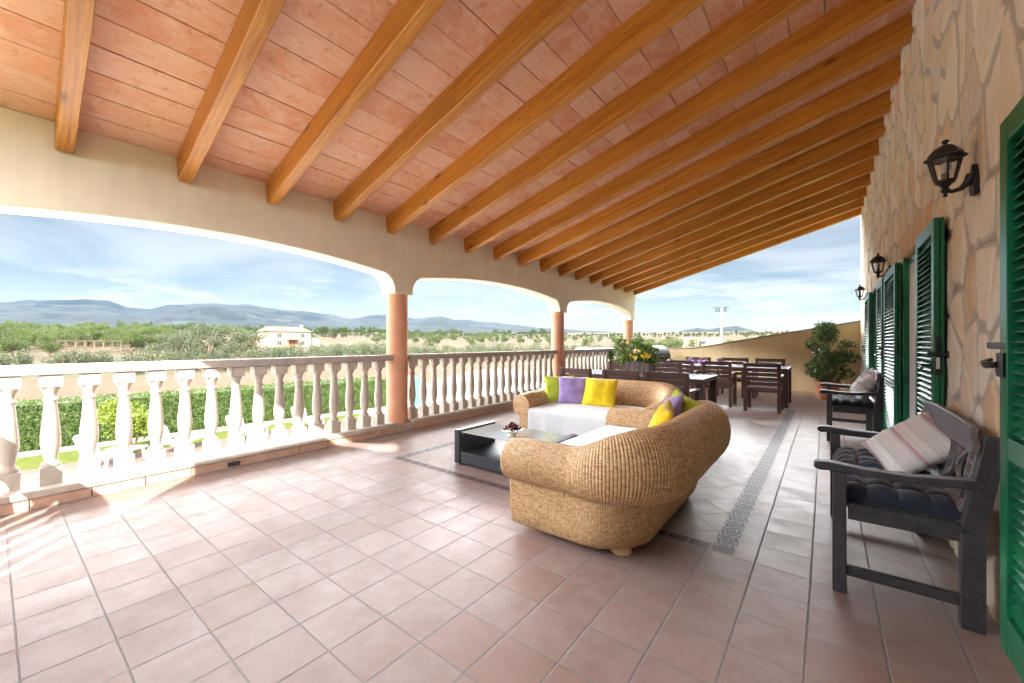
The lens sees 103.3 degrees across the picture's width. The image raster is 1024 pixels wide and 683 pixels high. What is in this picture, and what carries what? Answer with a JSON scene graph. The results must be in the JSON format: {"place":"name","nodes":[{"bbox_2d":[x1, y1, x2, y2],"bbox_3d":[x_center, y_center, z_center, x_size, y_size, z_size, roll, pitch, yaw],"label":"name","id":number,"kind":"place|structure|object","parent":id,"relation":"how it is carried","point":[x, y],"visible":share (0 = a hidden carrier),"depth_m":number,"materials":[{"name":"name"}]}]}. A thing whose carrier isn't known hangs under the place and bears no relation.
{"place":"outdoors","nodes":[
{"label":"outdoors","id":0,"kind":"place"},
{"bbox_2d":[20,417,385,483],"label":"garden path","id":1,"kind":"structure","parent":0,"point":[30,475],"depth_m":11.99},
{"bbox_2d":[73,435,147,468],"bbox_3d":[-11.620,3.021,11.753,0.684,1.031,1.657,0,0,0],"label":"sun lounger","id":2,"kind":"object","parent":1,"relation":"on","point":[106,454],"visible":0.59,"depth_m":11.30,"materials":[{"name":"white plastic"}]},
{"bbox_2d":[161,425,206,454],"bbox_3d":[-10.819,3.021,13.171,0.684,1.031,1.657,0,0,2],"label":"sun lounger","id":3,"kind":"object","parent":1,"relation":"on","point":[167,439],"visible":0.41,"depth_m":12.60,"materials":[{"name":"white plastic"}]},
{"bbox_2d":[225,415,268,441],"bbox_3d":[-9.632,3.021,14.752,0.684,1.031,1.657,0,0,-2],"label":"sun lounger","id":4,"kind":"object","parent":1,"relation":"on","point":[248,430],"visible":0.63,"depth_m":14.19,"materials":[{"name":"white plastic"}]},
{"bbox_2d":[291,407,324,430],"bbox_3d":[-8.384,3.021,16.653,0.684,1.031,1.657,0,0,1],"label":"sun lounger","id":5,"kind":"object","parent":1,"relation":"on","point":[308,420],"visible":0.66,"depth_m":16.07,"materials":[{"name":"white plastic"}]},
{"bbox_2d":[0,299,752,332],"bbox_3d":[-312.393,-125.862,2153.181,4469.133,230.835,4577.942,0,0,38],"label":"mountains","id":6,"kind":"structure","parent":0,"point":[67,313],"depth_m":1764.64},
{"bbox_2d":[0,329,791,470],"bbox_3d":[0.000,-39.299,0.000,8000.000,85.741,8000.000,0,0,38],"label":"ground","id":7,"kind":"structure","parent":0,"point":[32,390],"depth_m":48.95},
{"bbox_2d":[0,353,17,365],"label":"olive bush","id":8,"kind":"object","parent":7,"relation":"on","point":[4,361],"visible":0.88,"depth_m":51.73,"materials":[{"name":"green plant"}]},
{"bbox_2d":[0,334,32,355],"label":"almond tree","id":9,"kind":"object","parent":7,"relation":"on","point":[6,346],"visible":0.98,"depth_m":75.73,"materials":[{"name":"green plant"}]},
{"bbox_2d":[0,327,33,350],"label":"almond tree","id":10,"kind":"object","parent":7,"relation":"on","point":[22,338],"visible":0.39,"depth_m":92.00,"materials":[{"name":"green plant"}]},
{"bbox_2d":[2,349,34,364],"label":"olive bush","id":11,"kind":"object","parent":7,"relation":"on","point":[20,360],"visible":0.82,"depth_m":55.06,"materials":[{"name":"green plant"}]},
{"bbox_2d":[14,322,39,338],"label":"almond tree","id":12,"kind":"object","parent":7,"relation":"on","point":[29,325],"visible":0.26,"depth_m":119.34,"materials":[{"name":"green plant"}]},
{"bbox_2d":[20,326,50,348],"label":"almond tree","id":13,"kind":"object","parent":7,"relation":"on","point":[34,335],"visible":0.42,"depth_m":104.31,"materials":[{"name":"green plant"}]},
{"bbox_2d":[32,333,66,356],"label":"almond tree","id":14,"kind":"object","parent":7,"relation":"on","point":[50,348],"visible":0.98,"depth_m":73.44,"materials":[{"name":"green plant"}]},
{"bbox_2d":[45,326,79,349],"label":"almond tree","id":15,"kind":"object","parent":7,"relation":"on","point":[63,336],"visible":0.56,"depth_m":101.68,"materials":[{"name":"green plant"}]},
{"bbox_2d":[40,350,86,363],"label":"olive bush","id":16,"kind":"object","parent":7,"relation":"on","point":[51,361],"visible":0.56,"depth_m":50.02,"materials":[{"name":"green plant"}]},
{"bbox_2d":[55,347,102,363],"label":"olive bush","id":17,"kind":"object","parent":7,"relation":"on","point":[92,359],"visible":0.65,"depth_m":51.44,"materials":[{"name":"green plant"}]},
{"bbox_2d":[69,325,103,346],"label":"almond tree","id":18,"kind":"object","parent":7,"relation":"on","point":[95,334],"visible":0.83,"depth_m":117.46,"materials":[{"name":"green plant"}]},
{"bbox_2d":[56,340,122,352],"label":"field pergola","id":19,"kind":"object","parent":7,"relation":"on","point":[76,341],"visible":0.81,"depth_m":88.06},
{"bbox_2d":[84,323,109,345],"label":"almond tree","id":20,"kind":"object","parent":7,"relation":"on","point":[101,327],"visible":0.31,"depth_m":123.27,"materials":[{"name":"green plant"}]},
{"bbox_2d":[84,349,113,362],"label":"olive bush","id":21,"kind":"object","parent":7,"relation":"on","point":[106,359],"visible":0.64,"depth_m":53.82,"materials":[{"name":"green plant"}]},
{"bbox_2d":[99,327,123,348],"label":"almond tree","id":22,"kind":"object","parent":7,"relation":"on","point":[107,338],"visible":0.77,"depth_m":107.53,"materials":[{"name":"green plant"}]},
{"bbox_2d":[104,325,132,344],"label":"almond tree","id":23,"kind":"object","parent":7,"relation":"on","point":[119,331],"visible":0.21,"depth_m":119.69,"materials":[{"name":"green plant"}]},
{"bbox_2d":[97,397,148,444],"bbox_3d":[-12.134,2.638,12.777,1.403,1.825,1.696,0,0,38],"label":"round bush","id":24,"kind":"object","parent":7,"relation":"on","point":[138,421],"visible":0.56,"depth_m":12.66,"materials":[{"name":"green plant"}]},
{"bbox_2d":[111,329,146,350],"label":"almond tree","id":25,"kind":"object","parent":7,"relation":"on","point":[131,339],"visible":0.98,"depth_m":99.31,"materials":[{"name":"green plant"}]},
{"bbox_2d":[117,349,151,361],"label":"olive bush","id":26,"kind":"object","parent":7,"relation":"on","point":[130,358],"visible":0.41,"depth_m":53.34,"materials":[{"name":"green plant"}]},
{"bbox_2d":[127,326,157,349],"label":"almond tree","id":27,"kind":"object","parent":7,"relation":"on","point":[150,338],"visible":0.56,"depth_m":104.15,"materials":[{"name":"green plant"}]},
{"bbox_2d":[132,350,169,361],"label":"olive bush","id":28,"kind":"object","parent":7,"relation":"on","point":[150,358],"visible":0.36,"depth_m":52.25,"materials":[{"name":"green plant"}]},
{"bbox_2d":[139,326,166,348],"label":"almond tree","id":29,"kind":"object","parent":7,"relation":"on","point":[155,328],"visible":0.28,"depth_m":112.50,"materials":[{"name":"green plant"}]},
{"bbox_2d":[142,333,182,359],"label":"olive tree","id":30,"kind":"object","parent":7,"relation":"on","point":[157,346],"visible":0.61,"depth_m":65.35,"materials":[{"name":"green plant"}]},
{"bbox_2d":[154,351,184,360],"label":"olive bush","id":31,"kind":"object","parent":7,"relation":"on","point":[170,357],"visible":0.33,"depth_m":50.14,"materials":[{"name":"green plant"}]},
{"bbox_2d":[151,330,198,359],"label":"olive tree","id":32,"kind":"object","parent":7,"relation":"on","point":[176,341],"visible":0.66,"depth_m":60.12,"materials":[{"name":"green plant"}]},
{"bbox_2d":[167,351,192,360],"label":"olive bush","id":33,"kind":"object","parent":7,"relation":"on","point":[188,356],"visible":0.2,"depth_m":51.80,"materials":[{"name":"green plant"}]},
{"bbox_2d":[173,327,211,357],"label":"olive tree","id":34,"kind":"object","parent":7,"relation":"on","point":[191,343],"visible":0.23,"depth_m":63.39,"materials":[{"name":"green plant"}]},
{"bbox_2d":[16,376,385,451],"bbox_3d":[-14.309,2.729,15.209,1.657,1.726,20.714,0,0,43],"label":"clipped hedge","id":35,"kind":"object","parent":7,"relation":"on","point":[29,412],"visible":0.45,"depth_m":16.03,"materials":[{"name":"green plant"}]},
{"bbox_2d":[17,406,385,457],"bbox_3d":[-13.467,3.500,14.421,0.220,0.140,20.503,0,0,43],"label":"stone edging","id":36,"kind":"object","parent":7,"relation":"on","point":[64,449],"visible":0.33,"depth_m":15.10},
{"bbox_2d":[184,322,232,359],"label":"olive tree","id":37,"kind":"object","parent":7,"relation":"on","point":[205,347],"visible":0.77,"depth_m":57.45,"materials":[{"name":"green plant"}]},
{"bbox_2d":[198,350,230,368],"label":"olive bush","id":38,"kind":"object","parent":7,"relation":"on","point":[213,355],"visible":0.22,"depth_m":51.43,"materials":[{"name":"green plant"}]},
{"bbox_2d":[209,324,245,358],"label":"olive tree","id":39,"kind":"object","parent":7,"relation":"on","point":[226,332],"visible":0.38,"depth_m":61.60,"materials":[{"name":"green plant"}]},
{"bbox_2d":[221,350,253,369],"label":"olive bush","id":40,"kind":"object","parent":7,"relation":"on","point":[235,357],"visible":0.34,"depth_m":50.31,"materials":[{"name":"green plant"}]},
{"bbox_2d":[216,329,262,358],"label":"olive tree","id":41,"kind":"object","parent":7,"relation":"on","point":[241,345],"visible":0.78,"depth_m":56.65,"materials":[{"name":"green plant"}]},
{"bbox_2d":[234,328,272,358],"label":"olive tree","id":42,"kind":"object","parent":7,"relation":"on","point":[255,336],"visible":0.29,"depth_m":63.61,"materials":[{"name":"green plant"}]},
{"bbox_2d":[242,348,270,368],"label":"olive bush","id":43,"kind":"object","parent":7,"relation":"on","point":[254,351],"visible":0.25,"depth_m":51.64,"materials":[{"name":"green plant"}]},
{"bbox_2d":[261,346,284,367],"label":"olive bush","id":44,"kind":"object","parent":7,"relation":"on","point":[278,352],"visible":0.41,"depth_m":54.83,"materials":[{"name":"green plant"}]},
{"bbox_2d":[256,325,319,347],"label":"farmhouse","id":45,"kind":"object","parent":7,"relation":"on","point":[287,336],"visible":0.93,"depth_m":138.31,"materials":[{"name":"paint"}]},
{"bbox_2d":[282,344,311,364],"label":"olive bush","id":46,"kind":"object","parent":7,"relation":"on","point":[295,351],"visible":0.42,"depth_m":58.16,"materials":[{"name":"green plant"}]},
{"bbox_2d":[307,345,327,356],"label":"olive bush","id":47,"kind":"object","parent":7,"relation":"on","point":[315,349],"visible":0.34,"depth_m":70.18,"materials":[{"name":"green plant"}]},
{"bbox_2d":[316,343,340,356],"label":"olive bush","id":48,"kind":"object","parent":7,"relation":"on","point":[331,352],"visible":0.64,"depth_m":67.02,"materials":[{"name":"green plant"}]},
{"bbox_2d":[335,327,348,338],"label":"pine tree","id":49,"kind":"object","parent":7,"relation":"on","point":[340,329],"visible":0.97,"depth_m":243.00,"materials":[{"name":"green plant"}]},
{"bbox_2d":[341,342,366,355],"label":"olive bush","id":50,"kind":"object","parent":7,"relation":"on","point":[353,349],"visible":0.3,"depth_m":69.25,"materials":[{"name":"green plant"}]},
{"bbox_2d":[339,345,371,364],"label":"olive bush","id":51,"kind":"object","parent":7,"relation":"on","point":[355,353],"visible":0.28,"depth_m":60.24,"materials":[{"name":"green plant"}]},
{"bbox_2d":[366,341,385,354],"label":"olive bush","id":52,"kind":"object","parent":7,"relation":"on","point":[376,351],"visible":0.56,"depth_m":71.14,"materials":[{"name":"green plant"}]},
{"bbox_2d":[576,347,614,364],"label":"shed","id":53,"kind":"structure","parent":7,"relation":"on","point":[590,358],"depth_m":62.89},
{"bbox_2d":[684,338,703,346],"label":"field bush","id":54,"kind":"object","parent":7,"relation":"on","point":[691,342],"visible":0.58,"depth_m":99.85,"materials":[{"name":"green plant"}]},
{"bbox_2d":[681,337,720,346],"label":"barn","id":55,"kind":"structure","parent":7,"relation":"on","point":[705,341],"depth_m":127.88,"materials":[{"name":"tile"}]},
{"bbox_2d":[715,307,729,342],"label":"floodlight mast","id":56,"kind":"object","parent":7,"relation":"on","point":[716,309],"visible":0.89,"depth_m":117.85,"materials":[{"name":"metal"}]},
{"bbox_2d":[0,213,861,332],"label":"sky","id":57,"kind":"structure","parent":0,"point":[796,284],"materials":[{"name":"blue"}]},
{"bbox_2d":[356,370,547,418],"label":"gravel yard","id":58,"kind":"structure","parent":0,"point":[429,401],"depth_m":32.40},
{"bbox_2d":[408,376,420,406],"bbox_3d":[-5.141,2.660,21.500,0.730,1.780,0.048,0,0,-2],"label":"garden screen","id":59,"kind":"object","parent":58,"relation":"on","point":[417,385],"visible":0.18,"depth_m":21.49,"materials":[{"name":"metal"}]},
{"bbox_2d":[0,386,1022,682],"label":"terrace floor","id":60,"kind":"structure","parent":0,"point":[414,556],"depth_m":2.10,"materials":[{"name":"tile"}]},
{"bbox_2d":[0,355,396,515],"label":"balustrade","id":61,"kind":"object","parent":60,"relation":"on","point":[53,485],"visible":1,"depth_m":3.70,"materials":[{"name":"stone"}]},
{"bbox_2d":[0,106,635,432],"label":"arcade","id":62,"kind":"object","parent":60,"relation":"on","point":[94,177],"visible":0.83,"depth_m":4.25,"materials":[{"name":"paint"}]},
{"bbox_2d":[408,350,557,428],"bbox_3d":[-0.281,0.713,7.535,0.328,1.075,4.120,0,0,38],"label":"balustrade","id":63,"kind":"object","parent":60,"relation":"on","point":[433,413],"visible":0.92,"depth_m":6.93,"materials":[{"name":"stone"}]},
{"bbox_2d":[455,421,577,472],"bbox_3d":[0.024,1.067,4.048,1.120,0.343,0.570,0,0,38],"label":"coffee table","id":64,"kind":"object","parent":60,"relation":"on","point":[477,445],"visible":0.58,"depth_m":4.10,"materials":[{"name":"black wood"}]},
{"bbox_2d":[560,367,591,377],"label":"dining chair","id":65,"kind":"object","parent":60,"relation":"on","point":[563,371],"visible":0.18,"depth_m":5.77,"materials":[{"name":"brown wood"}]},
{"bbox_2d":[564,348,627,378],"bbox_3d":[2.350,0.713,10.932,0.328,1.075,3.915,0,0,38],"label":"balustrade","id":66,"kind":"object","parent":60,"relation":"on","point":[581,354],"visible":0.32,"depth_m":10.41,"materials":[{"name":"stone"}]},
{"bbox_2d":[513,377,682,428],"bbox_3d":[1.067,0.862,4.888,1.897,0.776,1.109,0,0,38],"label":"wicker sofa","id":67,"kind":"object","parent":60,"relation":"on","point":[649,395],"visible":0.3,"depth_m":4.91,"materials":[{"name":"wicker"}]},
{"bbox_2d":[544,376,573,402],"bbox_3d":[0.621,0.617,5.277,0.400,0.380,0.142,0,-20,0],"label":"scatter cushion","id":68,"kind":"object","parent":67,"relation":"on","point":[552,387],"visible":0.45,"depth_m":5.24,"materials":[{"name":"fabric"}]},
{"bbox_2d":[558,376,588,403],"bbox_3d":[0.772,0.612,5.120,0.380,0.370,0.130,0,-20,16],"label":"scatter cushion","id":69,"kind":"object","parent":67,"relation":"on","point":[571,389],"visible":0.91,"depth_m":5.08,"materials":[{"name":"fabric"}]},
{"bbox_2d":[528,402,644,435],"bbox_3d":[0.918,0.971,4.696,1.343,0.442,0.710,0,0,38],"label":"seat cushion","id":70,"kind":"object","parent":67,"relation":"on","point":[565,418],"visible":0.46,"depth_m":4.62,"materials":[{"name":"fabric"}]},
{"bbox_2d":[582,377,618,407],"bbox_3d":[1.067,0.614,4.928,0.430,0.370,0.168,0,-22,35],"label":"scatter cushion","id":71,"kind":"object","parent":67,"relation":"on","point":[600,392],"visible":0.98,"depth_m":4.86,"materials":[{"name":"yellow fabric"}]},
{"bbox_2d":[500,400,730,555],"bbox_3d":[0.916,0.862,3.015,1.109,0.776,1.897,0,0,38],"label":"wicker sofa","id":72,"kind":"object","parent":60,"relation":"on","point":[622,494],"visible":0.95,"depth_m":2.34,"materials":[{"name":"wicker"}]},
{"bbox_2d":[561,425,639,445],"bbox_3d":[0.723,0.973,3.166,0.713,0.445,1.338,0,0,38],"label":"seat cushion","id":73,"kind":"object","parent":72,"relation":"on","point":[596,434],"visible":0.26,"depth_m":3.41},
{"bbox_2d":[648,399,673,426],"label":"scatter cushion","id":74,"kind":"object","parent":72,"relation":"on","point":[664,412],"visible":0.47,"depth_m":2.97,"materials":[{"name":"yellow fabric"}]},
{"bbox_2d":[662,394,682,416],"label":"scatter cushion","id":75,"kind":"object","parent":72,"relation":"on","point":[677,403],"visible":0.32,"depth_m":3.19,"materials":[{"name":"fabric"}]},
{"bbox_2d":[671,388,701,413],"bbox_3d":[1.394,0.598,3.346,0.134,0.350,0.360,12,11,-15],"label":"scatter cushion","id":76,"kind":"object","parent":72,"relation":"on","point":[689,403],"visible":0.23,"depth_m":3.26,"materials":[{"name":"fabric"}]},
{"bbox_2d":[608,361,624,369],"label":"dining chair","id":77,"kind":"object","parent":60,"relation":"on","point":[610,363],"visible":0.06,"depth_m":7.93,"materials":[{"name":"brown wood"}]},
{"bbox_2d":[602,369,638,380],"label":"dining chair","id":78,"kind":"object","parent":60,"relation":"on","point":[606,372],"visible":0.18,"depth_m":5.36,"materials":[{"name":"brown wood"}]},
{"bbox_2d":[569,370,717,403],"bbox_3d":[2.035,0.874,6.424,2.050,0.752,0.950,0,0,38],"label":"dining table","id":79,"kind":"object","parent":60,"relation":"on","point":[699,380],"visible":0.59,"depth_m":6.07,"materials":[{"name":"wood"}]},
{"bbox_2d":[625,361,652,373],"bbox_3d":[2.050,0.400,6.533,0.406,0.195,0.186,0,0,38],"label":"planter box","id":80,"kind":"object","parent":79,"relation":"on","point":[640,367],"visible":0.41,"depth_m":6.45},
{"bbox_2d":[612,343,658,364],"bbox_3d":[1.987,0.201,6.567,0.782,0.387,0.295,0,0,38],"label":"flowering plant","id":81,"kind":"object","parent":80,"relation":"in","point":[631,356],"visible":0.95,"depth_m":6.56,"materials":[{"name":"green plant"}]},
{"bbox_2d":[637,346,673,371],"bbox_3d":[4.104,0.675,11.551,1.040,1.150,0.618,0,0,-40],"label":"barbecue","id":82,"kind":"object","parent":60,"relation":"on","point":[663,355],"visible":0.26,"depth_m":11.32,"materials":[{"name":"silver metal"}]},
{"bbox_2d":[639,362,681,386],"bbox_3d":[2.625,0.810,7.145,0.560,0.883,0.612,0,0,38],"label":"dining chair","id":83,"kind":"object","parent":60,"relation":"on","point":[662,366],"visible":0.16,"depth_m":7.31,"materials":[{"name":"brown wood"}]},
{"bbox_2d":[643,371,700,400],"bbox_3d":[2.068,0.810,5.234,0.560,0.883,0.612,0,0,38],"label":"dining chair","id":84,"kind":"object","parent":60,"relation":"on","point":[685,389],"visible":0.21,"depth_m":4.98,"materials":[{"name":"brown wood"}]},
{"bbox_2d":[666,360,699,399],"bbox_3d":[3.620,0.810,8.560,0.531,0.883,0.612,0,0,36],"label":"dining chair","id":85,"kind":"object","parent":60,"relation":"on","point":[691,369],"visible":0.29,"depth_m":8.26,"materials":[{"name":"brown wood"}]},
{"bbox_2d":[681,357,710,386],"bbox_3d":[4.508,0.810,9.936,0.590,0.883,0.612,0,0,38],"label":"dining chair","id":86,"kind":"object","parent":60,"relation":"on","point":[708,358],"visible":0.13,"depth_m":10.13,"materials":[{"name":"brown wood"}]},
{"bbox_2d":[702,361,736,406],"bbox_3d":[4.161,0.810,8.116,0.531,0.883,0.612,0,0,38],"label":"dining chair","id":87,"kind":"object","parent":60,"relation":"on","point":[728,383],"visible":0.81,"depth_m":7.90,"materials":[{"name":"brown wood"}]},
{"bbox_2d":[665,364,791,407],"bbox_3d":[4.611,0.874,8.730,2.300,0.752,0.950,0,0,38],"label":"dining table","id":88,"kind":"object","parent":60,"relation":"on","point":[786,370],"visible":0.52,"depth_m":8.00,"materials":[{"name":"wood"}]},
{"bbox_2d":[716,357,748,397],"bbox_3d":[5.153,0.810,9.462,0.590,0.883,0.612,0,0,39],"label":"dining chair","id":89,"kind":"object","parent":60,"relation":"on","point":[733,360],"visible":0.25,"depth_m":9.54,"materials":[{"name":"brown wood"}]},
{"bbox_2d":[633,320,860,395],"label":"boundary wall","id":90,"kind":"structure","parent":60,"relation":"on","point":[792,351],"depth_m":9.77,"materials":[{"name":"paint"}]},
{"bbox_2d":[743,362,783,413],"bbox_3d":[4.618,0.810,7.432,0.590,0.883,0.612,0,0,38],"label":"dining chair","id":91,"kind":"object","parent":60,"relation":"on","point":[776,385],"visible":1,"depth_m":7.26,"materials":[{"name":"brown wood"}]},
{"bbox_2d":[752,358,784,398],"bbox_3d":[5.722,0.810,9.021,0.590,0.883,0.612,0,0,38],"label":"dining chair","id":92,"kind":"object","parent":60,"relation":"on","point":[759,360],"visible":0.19,"depth_m":9.17,"materials":[{"name":"brown wood"}]},
{"bbox_2d":[813,380,841,399],"bbox_3d":[6.894,1.050,8.852,0.490,0.400,0.490,0,0,38],"label":"plant pot","id":93,"kind":"object","parent":60,"relation":"on","point":[821,396],"visible":0.52,"depth_m":8.77,"materials":[{"name":"ceramic"}]},
{"bbox_2d":[803,321,861,381],"bbox_3d":[6.955,0.223,8.805,1.050,1.402,0.967,0,0,38],"label":"ficus tree","id":94,"kind":"object","parent":93,"relation":"in","point":[823,331],"visible":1,"depth_m":8.73,"materials":[{"name":"green plant"}]},
{"bbox_2d":[819,370,883,440],"bbox_3d":[4.543,0.807,5.437,0.652,0.886,1.168,0,0,38],"label":"garden bench","id":95,"kind":"object","parent":60,"relation":"on","point":[873,421],"visible":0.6,"depth_m":5.01,"materials":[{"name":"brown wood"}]},
{"bbox_2d":[832,396,873,407],"bbox_3d":[4.400,0.771,5.212,0.508,0.121,0.515,0,0,38],"label":"seat pad","id":96,"kind":"object","parent":95,"relation":"on","point":[848,401],"visible":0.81,"depth_m":5.07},
{"bbox_2d":[850,368,877,400],"bbox_3d":[4.576,0.544,5.232,0.195,0.420,0.440,33,23,18],"label":"striped cushion","id":97,"kind":"object","parent":96,"relation":"on","point":[864,382],"visible":0.67,"depth_m":5.13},
{"bbox_2d":[814,401,999,634],"bbox_3d":[2.163,0.807,2.341,0.652,0.886,1.168,0,0,38],"label":"garden bench","id":98,"kind":"object","parent":60,"relation":"on","point":[972,491],"visible":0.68,"depth_m":1.85,"materials":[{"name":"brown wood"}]},
{"bbox_2d":[834,446,931,474],"bbox_3d":[2.345,0.771,2.535,0.508,0.122,0.515,0,0,38],"label":"seat pad","id":99,"kind":"object","parent":98,"relation":"on","point":[864,457],"visible":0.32,"depth_m":2.56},
{"bbox_2d":[847,467,961,520],"bbox_3d":[2.020,0.771,2.116,0.508,0.122,0.515,0,0,38],"label":"seat pad","id":100,"kind":"object","parent":98,"relation":"on","point":[932,501],"visible":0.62,"depth_m":1.97,"materials":[{"name":"fabric"}]},
{"bbox_2d":[862,411,964,473],"bbox_3d":[2.338,0.600,2.372,0.400,0.175,0.460,-44,-6,27],"label":"striped cushion","id":101,"kind":"object","parent":100,"relation":"on","point":[918,443],"visible":0.88,"depth_m":2.29,"materials":[{"name":"fabric"}]},
{"bbox_2d":[859,0,1023,682],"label":"stone house","id":102,"kind":"structure","parent":60,"relation":"on","point":[942,312],"depth_m":2.27,"materials":[{"name":"stone"}]},
{"bbox_2d":[0,0,914,294],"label":"veranda roof","id":103,"kind":"structure","parent":102,"relation":"attached to","point":[638,146],"depth_m":3.73,"materials":[{"name":"wood"}]},
{"bbox_2d":[855,284,867,300],"bbox_3d":[6.375,-0.904,7.395,0.198,0.310,0.142,0,0,38],"label":"wall lantern","id":104,"kind":"object","parent":102,"relation":"attached to","point":[859,288],"depth_m":7.38,"materials":[{"name":"black metal"}]},
{"bbox_2d":[869,253,890,278],"bbox_3d":[4.373,-0.904,4.809,0.198,0.310,0.142,0,0,38],"label":"wall lantern","id":105,"kind":"object","parent":102,"relation":"attached to","point":[877,259],"depth_m":4.80,"materials":[{"name":"black metal"}]},
{"bbox_2d":[910,261,914,417],"bbox_3d":[3.484,0.257,3.442,0.046,1.985,1.022,0,0,38],"label":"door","id":106,"kind":"structure","parent":102,"relation":"in","point":[912,266],"depth_m":3.67,"materials":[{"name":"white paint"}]},
{"bbox_2d":[923,139,980,196],"bbox_3d":[2.279,-0.904,2.106,0.198,0.310,0.142,0,0,38],"label":"wall lantern","id":107,"kind":"object","parent":102,"relation":"attached to","point":[944,155],"depth_m":2.08,"materials":[{"name":"black metal"}]},
{"bbox_3d":[3.199,1.060,11.120,0.449,0.380,0.449,0,0,38],"label":"plant pot","id":108,"kind":"object","parent":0,"visible":0},
{"bbox_2d":[604,334,659,369],"bbox_3d":[3.210,0.353,11.049,1.604,1.191,0.463,0,0,38],"label":"climbing plant","id":109,"kind":"object","parent":108,"relation":"in","point":[637,344],"visible":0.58,"depth_m":11.01,"materials":[{"name":"green plant"}]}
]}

